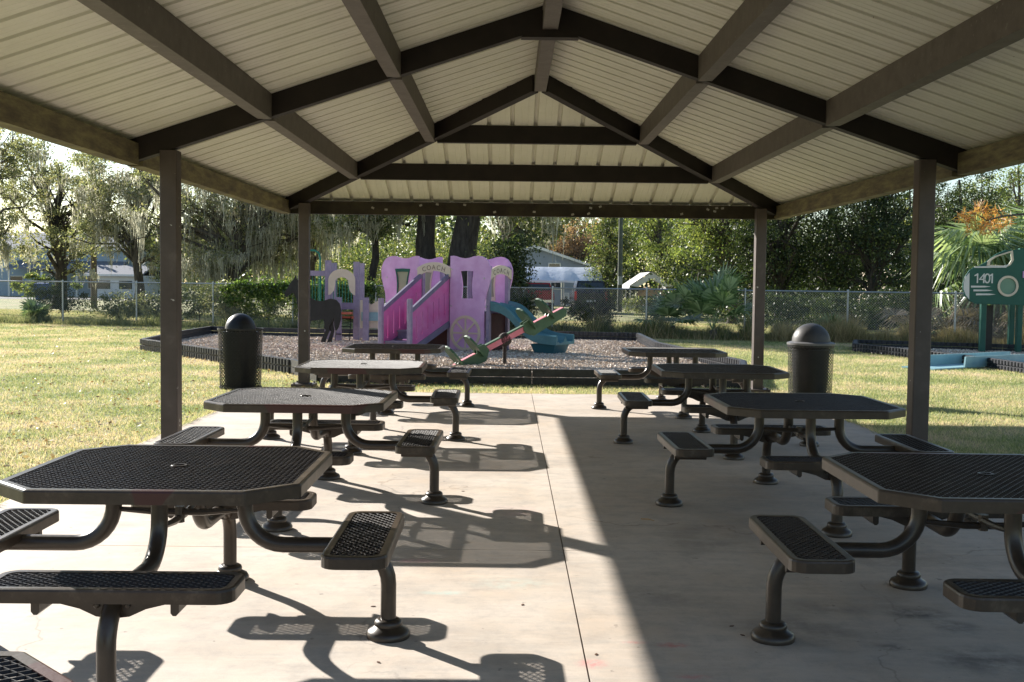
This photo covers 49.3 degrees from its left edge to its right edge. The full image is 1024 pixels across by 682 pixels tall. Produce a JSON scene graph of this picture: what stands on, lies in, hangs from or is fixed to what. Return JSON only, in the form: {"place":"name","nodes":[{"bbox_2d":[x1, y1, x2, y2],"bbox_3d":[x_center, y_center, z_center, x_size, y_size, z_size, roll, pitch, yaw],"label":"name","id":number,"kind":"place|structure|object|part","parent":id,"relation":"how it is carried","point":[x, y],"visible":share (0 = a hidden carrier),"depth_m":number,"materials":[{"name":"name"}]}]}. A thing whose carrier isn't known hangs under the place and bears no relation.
{"place":"outdoors","nodes":[
{"label":"outdoors","id":0,"kind":"place"},
{"bbox_2d":[0,297,290,301],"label":"road","id":1,"kind":"structure","parent":0,"point":[68,298],"depth_m":87.96,"materials":[{"name":"grey asphalt"}]},
{"bbox_2d":[0,285,1023,502],"bbox_3d":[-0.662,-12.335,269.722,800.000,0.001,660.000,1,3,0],"label":"ground","id":2,"kind":"structure","parent":0,"point":[9,303],"depth_m":16.82,"materials":[{"name":"green plant"}]},
{"bbox_2d":[0,127,68,279],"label":"broadleaf tree","id":3,"kind":"object","parent":2,"relation":"on","point":[24,149],"visible":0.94,"depth_m":50.12,"materials":[{"name":"green plant"}]},
{"bbox_2d":[19,297,53,318],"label":"palmetto","id":4,"kind":"object","parent":2,"relation":"on","point":[31,306],"visible":0.77,"depth_m":40.03,"materials":[{"name":"green plant"}]},
{"bbox_2d":[34,283,51,299],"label":"wheelie bin","id":5,"kind":"object","parent":2,"relation":"on","point":[39,284],"visible":0.22,"depth_m":77.44,"materials":[{"name":"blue plastic"}]},
{"bbox_2d":[9,270,82,297],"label":"shrub","id":6,"kind":"object","parent":2,"relation":"on","point":[29,276],"visible":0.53,"depth_m":81.56,"materials":[{"name":"green plant"}]},
{"bbox_2d":[19,274,93,314],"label":"shrub","id":7,"kind":"object","parent":2,"relation":"on","point":[54,292],"visible":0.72,"depth_m":43.78,"materials":[{"name":"green plant"}]},
{"bbox_2d":[0,132,128,308],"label":"broadleaf tree","id":8,"kind":"object","parent":2,"relation":"on","point":[53,216],"visible":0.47,"depth_m":57.36,"materials":[{"name":"green plant"}]},
{"bbox_2d":[0,232,159,296],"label":"house","id":9,"kind":"structure","parent":2,"relation":"on","point":[21,271],"depth_m":97.71,"materials":[{"name":"blue"}]},
{"bbox_2d":[10,276,23,288],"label":"window","id":10,"kind":"structure","parent":9,"relation":"in","point":[21,278],"depth_m":97.71,"materials":[{"name":"white glass"}]},
{"bbox_2d":[78,154,97,307],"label":"utility pole","id":11,"kind":"object","parent":2,"relation":"on","point":[93,269],"visible":0.17,"depth_m":59.71,"materials":[{"name":"brown wood"}]},
{"bbox_2d":[78,286,143,318],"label":"shrub","id":12,"kind":"object","parent":2,"relation":"on","point":[107,307],"visible":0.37,"depth_m":40.81,"materials":[{"name":"green plant"}]},
{"bbox_2d":[83,265,159,297],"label":"house","id":13,"kind":"structure","parent":2,"relation":"on","point":[122,273],"depth_m":91.83,"materials":[{"name":"white"}]},
{"bbox_2d":[97,280,110,289],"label":"window","id":14,"kind":"structure","parent":13,"relation":"in","point":[107,285],"depth_m":91.77,"materials":[{"name":"white glass"}]},
{"bbox_2d":[118,280,132,289],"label":"window","id":15,"kind":"structure","parent":13,"relation":"in","point":[122,284],"depth_m":91.77,"materials":[{"name":"white glass"}]},
{"bbox_2d":[46,149,208,307],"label":"oak tree","id":16,"kind":"object","parent":2,"relation":"on","point":[114,227],"visible":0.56,"depth_m":51.01,"materials":[{"name":"green plant"}]},
{"bbox_2d":[110,286,182,318],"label":"shrub","id":17,"kind":"object","parent":2,"relation":"on","point":[148,304],"visible":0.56,"depth_m":39.84,"materials":[{"name":"green plant"}]},
{"bbox_2d":[0,307,297,327],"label":"tall grass","id":18,"kind":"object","parent":2,"relation":"on","point":[99,321],"visible":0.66,"depth_m":38.31,"materials":[{"name":"green plant"}]},
{"bbox_2d":[182,277,231,320],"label":"shrub","id":19,"kind":"object","parent":2,"relation":"on","point":[190,314],"visible":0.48,"depth_m":39.40,"materials":[{"name":"green plant"}]},
{"bbox_2d":[107,169,327,318],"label":"oak tree","id":20,"kind":"object","parent":2,"relation":"on","point":[245,230],"visible":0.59,"depth_m":45.26,"materials":[{"name":"green plant"}]},
{"bbox_2d":[187,274,261,322],"bbox_3d":[-9.722,-1.351,38.373,2.940,1.939,1.920,1,3,0],"label":"shrub","id":21,"kind":"object","parent":2,"relation":"on","point":[207,299],"visible":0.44,"depth_m":38.25,"materials":[{"name":"green plant"}]},
{"bbox_2d":[217,313,263,389],"bbox_3d":[-4.034,0.147,16.561,0.674,1.120,0.674,1,3,0],"label":"trash can","id":22,"kind":"object","parent":2,"relation":"on","point":[239,341],"visible":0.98,"depth_m":16.35,"materials":[{"name":"black plastic"}]},
{"bbox_2d":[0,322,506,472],"bbox_3d":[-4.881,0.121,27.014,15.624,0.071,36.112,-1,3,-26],"label":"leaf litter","id":23,"kind":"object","parent":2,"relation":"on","point":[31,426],"visible":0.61,"depth_m":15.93,"materials":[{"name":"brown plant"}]},
{"bbox_2d":[239,279,294,322],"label":"shrub","id":24,"kind":"object","parent":2,"relation":"on","point":[268,309],"visible":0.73,"depth_m":37.76,"materials":[{"name":"green plant"}]},
{"bbox_2d":[253,207,364,286],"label":"oak tree","id":25,"kind":"object","parent":2,"relation":"on","point":[322,252],"visible":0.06,"depth_m":48.56,"materials":[{"name":"green plant"}]},
{"bbox_2d":[277,293,352,327],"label":"shrub","id":26,"kind":"object","parent":2,"relation":"on","point":[295,310],"visible":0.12,"depth_m":37.40,"materials":[{"name":"green plant"}]},
{"bbox_2d":[342,273,384,325],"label":"shrub","id":27,"kind":"object","parent":2,"relation":"on","point":[346,310],"visible":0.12,"depth_m":36.76,"materials":[{"name":"green plant"}]},
{"bbox_2d":[247,217,500,308],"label":"undergrowth","id":28,"kind":"object","parent":2,"relation":"on","point":[400,252],"visible":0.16,"depth_m":66.36,"materials":[{"name":"green plant"}]},
{"bbox_2d":[311,214,437,303],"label":"oak tree","id":29,"kind":"object","parent":2,"relation":"on","point":[347,225],"visible":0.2,"depth_m":42.95,"materials":[{"name":"green plant"}]},
{"bbox_2d":[329,215,435,258],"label":"oak tree","id":30,"kind":"object","parent":2,"relation":"on","point":[425,242],"visible":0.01,"depth_m":42.59,"materials":[{"name":"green plant"}]},
{"bbox_2d":[141,333,706,380],"bbox_3d":[-2.272,0.284,25.069,12.975,0.030,14.853,1,3,0],"label":"mulch bed","id":31,"kind":"object","parent":2,"relation":"on","point":[489,361],"visible":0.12,"depth_m":23.41,"materials":[{"name":"brown wood"}]},
{"bbox_2d":[284,275,340,341],"bbox_3d":[-5.098,-0.811,28.565,1.480,1.730,0.105,1,3,4],"label":"horse cutout","id":32,"kind":"object","parent":31,"relation":"on","point":[328,311],"visible":0.62,"depth_m":28.50,"materials":[{"name":"black plastic"}]},
{"bbox_2d":[310,249,377,340],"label":"play tower","id":33,"kind":"structure","parent":31,"relation":"on","point":[364,317],"depth_m":29.85,"materials":[{"name":"purple plastic"}]},
{"bbox_2d":[140,326,746,387],"bbox_3d":[-2.257,0.158,25.061,13.077,0.260,14.925,1,3,0],"label":"playground border","id":34,"kind":"object","parent":31,"relation":"on","point":[538,377],"visible":0.48,"depth_m":19.15,"materials":[{"name":"plastic"}]},
{"bbox_2d":[378,256,573,353],"bbox_3d":[-1.250,-0.856,25.615,4.773,2.216,2.635,2,3,30],"label":"coach playset","id":35,"kind":"object","parent":31,"relation":"on","point":[426,302],"visible":0.98,"depth_m":25.84,"materials":[{"name":"purple"}]},
{"bbox_2d":[445,298,566,364],"bbox_3d":[-0.123,-0.078,21.703,2.527,1.518,0.480,-1,3,-22],"label":"seesaw","id":36,"kind":"object","parent":31,"relation":"on","point":[528,326],"visible":0.91,"depth_m":21.68,"materials":[{"name":"multicoloured plastic"}]},
{"bbox_2d":[465,226,549,326],"bbox_3d":[-0.159,-1.971,35.883,2.751,3.658,2.620,1,3,0],"label":"evergreen bush","id":37,"kind":"object","parent":2,"relation":"on","point":[507,251],"visible":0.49,"depth_m":35.57,"materials":[{"name":"green plant"}]},
{"bbox_2d":[0,392,1023,681],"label":"concrete slab","id":38,"kind":"structure","parent":2,"relation":"on","point":[546,508],"depth_m":5.93,"materials":[{"name":"grey concrete"}]},
{"bbox_2d":[0,651,73,681],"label":"picnic table","id":39,"kind":"object","parent":38,"relation":"on","point":[16,666],"visible":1,"depth_m":2.31,"materials":[{"name":"paint"}]},
{"bbox_2d":[0,444,409,681],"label":"picnic table","id":40,"kind":"object","parent":38,"relation":"on","point":[206,486],"visible":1,"depth_m":4.58,"materials":[{"name":"paint"}]},
{"bbox_2d":[153,387,447,532],"bbox_3d":[-1.463,0.759,7.896,1.929,0.753,1.929,-2,4,-44],"label":"picnic table","id":41,"kind":"object","parent":38,"relation":"on","point":[298,402],"visible":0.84,"depth_m":7.86,"materials":[{"name":"paint"}]},
{"bbox_2d":[263,359,464,454],"bbox_3d":[-1.470,0.598,11.022,1.929,0.753,1.929,4,4,44],"label":"picnic table","id":42,"kind":"object","parent":38,"relation":"on","point":[362,369],"visible":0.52,"depth_m":10.96,"materials":[{"name":"paint"}]},
{"bbox_2d":[314,343,474,414],"bbox_3d":[-1.478,0.441,14.058,1.929,0.753,1.929,-2,4,-45],"label":"picnic table","id":43,"kind":"object","parent":38,"relation":"on","point":[394,351],"visible":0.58,"depth_m":13.73,"materials":[{"name":"paint"}]},
{"bbox_2d":[0,386,892,504],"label":"edge grass","id":44,"kind":"structure","parent":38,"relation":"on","point":[194,418],"depth_m":12.69,"materials":[{"name":"green plant"}]},
{"bbox_2d":[0,0,1023,440],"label":"picnic shelter","id":45,"kind":"object","parent":38,"relation":"on","point":[760,112],"visible":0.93,"depth_m":10.06,"materials":[{"name":"paint"}]},
{"bbox_2d":[591,347,754,418],"bbox_3d":[2.012,0.486,13.999,1.929,0.753,1.929,4,4,44],"label":"picnic table","id":46,"kind":"object","parent":38,"relation":"on","point":[604,376],"visible":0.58,"depth_m":13.72,"materials":[{"name":"paint"}]},
{"bbox_2d":[614,363,819,459],"bbox_3d":[2.020,0.642,10.973,1.929,0.753,1.929,-2,4,-44],"label":"picnic table","id":47,"kind":"object","parent":38,"relation":"on","point":[712,373],"visible":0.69,"depth_m":10.89,"materials":[{"name":"paint"}]},
{"bbox_2d":[656,392,954,537],"bbox_3d":[2.037,0.800,7.927,1.929,0.753,1.929,4,4,44],"label":"picnic table","id":48,"kind":"object","parent":38,"relation":"on","point":[788,408],"visible":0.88,"depth_m":7.84,"materials":[{"name":"paint"}]},
{"bbox_2d":[749,452,1023,645],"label":"picnic table","id":49,"kind":"object","parent":38,"relation":"on","point":[914,494],"visible":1,"depth_m":4.87,"materials":[{"name":"paint"}]},
{"bbox_2d":[0,280,1023,340],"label":"chain link fence","id":50,"kind":"object","parent":2,"relation":"on","point":[955,293],"visible":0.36,"depth_m":34.61,"materials":[{"name":"metal"}]},
{"bbox_2d":[213,276,382,310],"bbox_3d":[-7.114,-1.555,37.034,6.184,1.241,0.749,1,3,14],"label":"fence vine","id":51,"kind":"object","parent":50,"relation":"attached to","point":[259,289],"visible":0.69,"depth_m":37.27,"materials":[{"name":"green plant"}]},
{"bbox_2d":[16,191,1014,304],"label":"woods","id":52,"kind":"object","parent":2,"relation":"on","point":[444,219],"visible":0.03,"depth_m":100.55,"materials":[{"name":"green plant"}]},
{"bbox_2d":[445,216,593,298],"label":"oak tree","id":53,"kind":"object","parent":2,"relation":"on","point":[464,238],"depth_m":41.34,"materials":[{"name":"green plant"}]},
{"bbox_2d":[510,288,541,326],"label":"shrub","id":54,"kind":"object","parent":2,"relation":"on","point":[526,302],"visible":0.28,"depth_m":35.20,"materials":[{"name":"green plant"}]},
{"bbox_2d":[480,216,594,289],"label":"oak tree","id":55,"kind":"object","parent":2,"relation":"on","point":[541,235],"visible":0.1,"depth_m":61.40,"materials":[{"name":"green plant"}]},
{"bbox_2d":[527,283,553,308],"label":"pickup truck","id":56,"kind":"object","parent":2,"relation":"on","point":[545,294],"visible":0.27,"depth_m":69.74,"materials":[{"name":"red paint"}]},
{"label":"rear window","id":57,"kind":"part","parent":56,"relation":"part of","materials":[{"name":"black glass"}]},
{"bbox_2d":[514,245,591,304],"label":"house","id":58,"kind":"structure","parent":2,"relation":"on","point":[545,258],"depth_m":83.81,"materials":[{"name":"grey"}]},
{"bbox_2d":[548,263,560,266],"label":"window","id":59,"kind":"structure","parent":58,"relation":"in","point":[549,264],"depth_m":83.78,"materials":[{"name":"white glass"}]},
{"bbox_2d":[550,283,560,289],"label":"window","id":60,"kind":"structure","parent":58,"relation":"in","point":[552,284],"depth_m":83.86,"materials":[{"name":"white"}]},
{"bbox_2d":[525,267,601,305],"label":"tarp canopy","id":61,"kind":"object","parent":2,"relation":"on","point":[561,275],"visible":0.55,"depth_m":75.93,"materials":[{"name":"white fabric"}]},
{"bbox_2d":[538,217,617,269],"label":"autumn tree","id":62,"kind":"object","parent":2,"relation":"on","point":[576,251],"visible":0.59,"depth_m":91.04,"materials":[{"name":"orange plant"}]},
{"bbox_2d":[569,281,607,310],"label":"parked suv","id":63,"kind":"object","parent":2,"relation":"on","point":[595,284],"visible":0.2,"depth_m":61.12,"materials":[{"name":"black paint"}]},
{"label":"rear window","id":64,"kind":"part","parent":63,"relation":"part of","materials":[{"name":"black glass"}]},
{"bbox_2d":[560,280,627,327],"bbox_3d":[2.480,-1.011,35.314,2.046,1.857,2.125,2,3,30],"label":"shrub","id":65,"kind":"object","parent":2,"relation":"on","point":[579,309],"visible":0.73,"depth_m":35.14,"materials":[{"name":"green plant"}]},
{"bbox_2d":[579,218,649,306],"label":"broadleaf tree","id":66,"kind":"object","parent":2,"relation":"on","point":[603,230],"visible":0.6,"depth_m":75.47,"materials":[{"name":"green plant"}]},
{"bbox_2d":[617,218,622,311],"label":"utility pole","id":67,"kind":"object","parent":2,"relation":"on","point":[620,256],"visible":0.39,"depth_m":65.73,"materials":[{"name":"grey wood"}]},
{"bbox_2d":[619,294,668,317],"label":"shrub","id":68,"kind":"object","parent":2,"relation":"on","point":[633,301],"visible":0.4,"depth_m":52.03,"materials":[{"name":"green plant"}]},
{"bbox_2d":[622,272,672,310],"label":"boat shelter","id":69,"kind":"object","parent":2,"relation":"on","point":[634,281],"visible":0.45,"depth_m":65.96,"materials":[{"name":"white metal"}]},
{"bbox_2d":[634,287,664,309],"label":"covered boat","id":70,"kind":"object","parent":2,"relation":"on","point":[649,294],"visible":0.16,"depth_m":66.96,"materials":[{"name":"black paint"}]},
{"bbox_2d":[510,302,795,341],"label":"tall grass","id":71,"kind":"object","parent":2,"relation":"on","point":[678,333],"visible":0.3,"depth_m":33.90,"materials":[{"name":"green plant"}]},
{"bbox_2d":[610,218,696,291],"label":"broadleaf tree","id":72,"kind":"object","parent":2,"relation":"on","point":[656,234],"visible":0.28,"depth_m":77.55,"materials":[{"name":"green plant"}]},
{"bbox_2d":[630,288,706,328],"bbox_3d":[4.976,-0.883,34.523,2.435,1.761,2.491,2,3,26],"label":"shrub","id":73,"kind":"object","parent":2,"relation":"on","point":[663,308],"visible":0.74,"depth_m":34.02,"materials":[{"name":"green plant"}]},
{"bbox_2d":[642,219,749,314],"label":"broadleaf tree","id":74,"kind":"object","parent":2,"relation":"on","point":[669,269],"visible":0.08,"depth_m":61.75,"materials":[{"name":"green plant"}]},
{"bbox_2d":[671,262,752,337],"bbox_3d":[6.055,-1.170,33.336,2.645,2.490,2.989,3,3,32],"label":"fan palm","id":75,"kind":"object","parent":2,"relation":"on","point":[721,290],"visible":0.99,"depth_m":32.76,"materials":[{"name":"green plant"}]},
{"bbox_2d":[654,218,769,323],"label":"broadleaf tree","id":76,"kind":"object","parent":2,"relation":"on","point":[702,226],"visible":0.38,"depth_m":46.61,"materials":[{"name":"green plant"}]},
{"bbox_2d":[700,207,848,326],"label":"evergreen tree","id":77,"kind":"object","parent":2,"relation":"on","point":[777,240],"visible":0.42,"depth_m":43.51,"materials":[{"name":"green plant"}]},
{"bbox_2d":[735,284,839,326],"bbox_3d":[9.501,-1.048,38.065,3.646,1.815,2.016,1,3,0],"label":"shrub","id":78,"kind":"object","parent":2,"relation":"on","point":[799,307],"visible":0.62,"depth_m":37.84,"materials":[{"name":"green plant"}]},
{"bbox_2d":[787,323,834,392],"bbox_3d":[4.298,0.289,16.047,0.680,1.090,0.680,1,3,0],"label":"trash can","id":79,"kind":"object","parent":2,"relation":"on","point":[810,344],"visible":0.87,"depth_m":15.82,"materials":[{"name":"black plastic"}]},
{"bbox_2d":[814,312,850,329],"bbox_3d":[9.473,-0.452,33.137,1.468,0.889,1.146,1,3,0],"label":"palmetto","id":80,"kind":"object","parent":2,"relation":"on","point":[827,317],"visible":0.13,"depth_m":32.91,"materials":[{"name":"green plant"}]},
{"bbox_2d":[648,223,1023,327],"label":"undergrowth","id":81,"kind":"object","parent":2,"relation":"on","point":[694,264],"visible":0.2,"depth_m":46.55,"materials":[{"name":"green plant"}]},
{"bbox_2d":[795,284,884,326],"bbox_3d":[11.601,-1.072,39.049,3.018,1.813,2.148,2,3,26],"label":"shrub","id":82,"kind":"object","parent":2,"relation":"on","point":[836,303],"visible":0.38,"depth_m":38.94,"materials":[{"name":"green plant"}]},
{"bbox_2d":[775,205,909,311],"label":"evergreen tree","id":83,"kind":"object","parent":2,"relation":"on","point":[830,250],"visible":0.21,"depth_m":46.44,"materials":[{"name":"green plant"}]},
{"bbox_2d":[804,190,936,330],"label":"evergreen tree","id":84,"kind":"object","parent":2,"relation":"on","point":[876,230],"visible":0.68,"depth_m":41.57,"materials":[{"name":"green plant"}]},
{"bbox_2d":[845,283,909,330],"bbox_3d":[12.809,-1.044,38.035,3.145,1.892,1.975,2,3,19],"label":"shrub","id":85,"kind":"object","parent":2,"relation":"on","point":[885,302],"visible":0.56,"depth_m":37.94,"materials":[{"name":"green plant"}]},
{"bbox_2d":[764,310,1023,344],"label":"tall grass","id":86,"kind":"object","parent":2,"relation":"on","point":[838,333],"visible":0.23,"depth_m":32.13,"materials":[{"name":"green plant"}]},
{"bbox_2d":[870,306,1023,341],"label":"frond pile","id":87,"kind":"object","parent":2,"relation":"on","point":[961,317],"visible":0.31,"depth_m":33.31,"materials":[{"name":"plant"}]},
{"bbox_2d":[895,169,1021,322],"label":"evergreen tree","id":88,"kind":"object","parent":2,"relation":"on","point":[952,209],"visible":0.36,"depth_m":48.97,"materials":[{"name":"green plant"}]},
{"bbox_2d":[903,203,1023,334],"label":"fan palm","id":89,"kind":"object","parent":2,"relation":"on","point":[961,252],"visible":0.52,"depth_m":33.81,"materials":[{"name":"green plant"}]},
{"bbox_2d":[935,175,1023,251],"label":"broadleaf tree","id":90,"kind":"object","parent":2,"relation":"on","point":[1003,205],"visible":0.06,"depth_m":57.83,"materials":[{"name":"green plant"}]},
{"bbox_2d":[961,164,1023,227],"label":"pine tree","id":91,"kind":"object","parent":2,"relation":"on","point":[1017,174],"visible":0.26,"depth_m":63.48,"materials":[{"name":"green plant"}]},
{"bbox_2d":[973,199,1023,312],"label":"broadleaf tree","id":92,"kind":"object","parent":2,"relation":"on","point":[1019,221],"visible":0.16,"depth_m":35.30,"materials":[{"name":"green plant"}]},
{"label":"mulch bed","id":93,"kind":"structure","parent":2,"relation":"on","visible":0},
{"bbox_2d":[850,347,1023,354],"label":"wood chips","id":94,"kind":"object","parent":93,"relation":"on","point":[956,351],"visible":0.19,"depth_m":27.95,"materials":[{"name":"brown wood"}]},
{"bbox_2d":[852,339,1023,373],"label":"playground border","id":95,"kind":"object","parent":93,"relation":"on","point":[875,346],"visible":0.69,"depth_m":27.45,"materials":[{"name":"plastic"}]},
{"bbox_2d":[902,351,1023,369],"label":"slide trough","id":96,"kind":"object","parent":93,"relation":"on","point":[954,361],"visible":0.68,"depth_m":23.10,"materials":[{"name":"teal plastic"}]},
{"bbox_2d":[962,248,1023,351],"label":"train playset","id":97,"kind":"object","parent":93,"relation":"on","point":[984,284],"visible":0.98,"depth_m":27.79,"materials":[{"name":"green plastic"}]},
{"bbox_2d":[0,129,1023,286],"label":"sky","id":98,"kind":"structure","parent":0,"point":[60,153],"materials":[{"name":"white"}]},
{"bbox_2d":[953,200,1023,240],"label":"dead pine bough","id":99,"kind":"object","parent":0,"point":[985,222],"visible":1,"depth_m":30.92,"materials":[{"name":"orange plant"}]}
]}

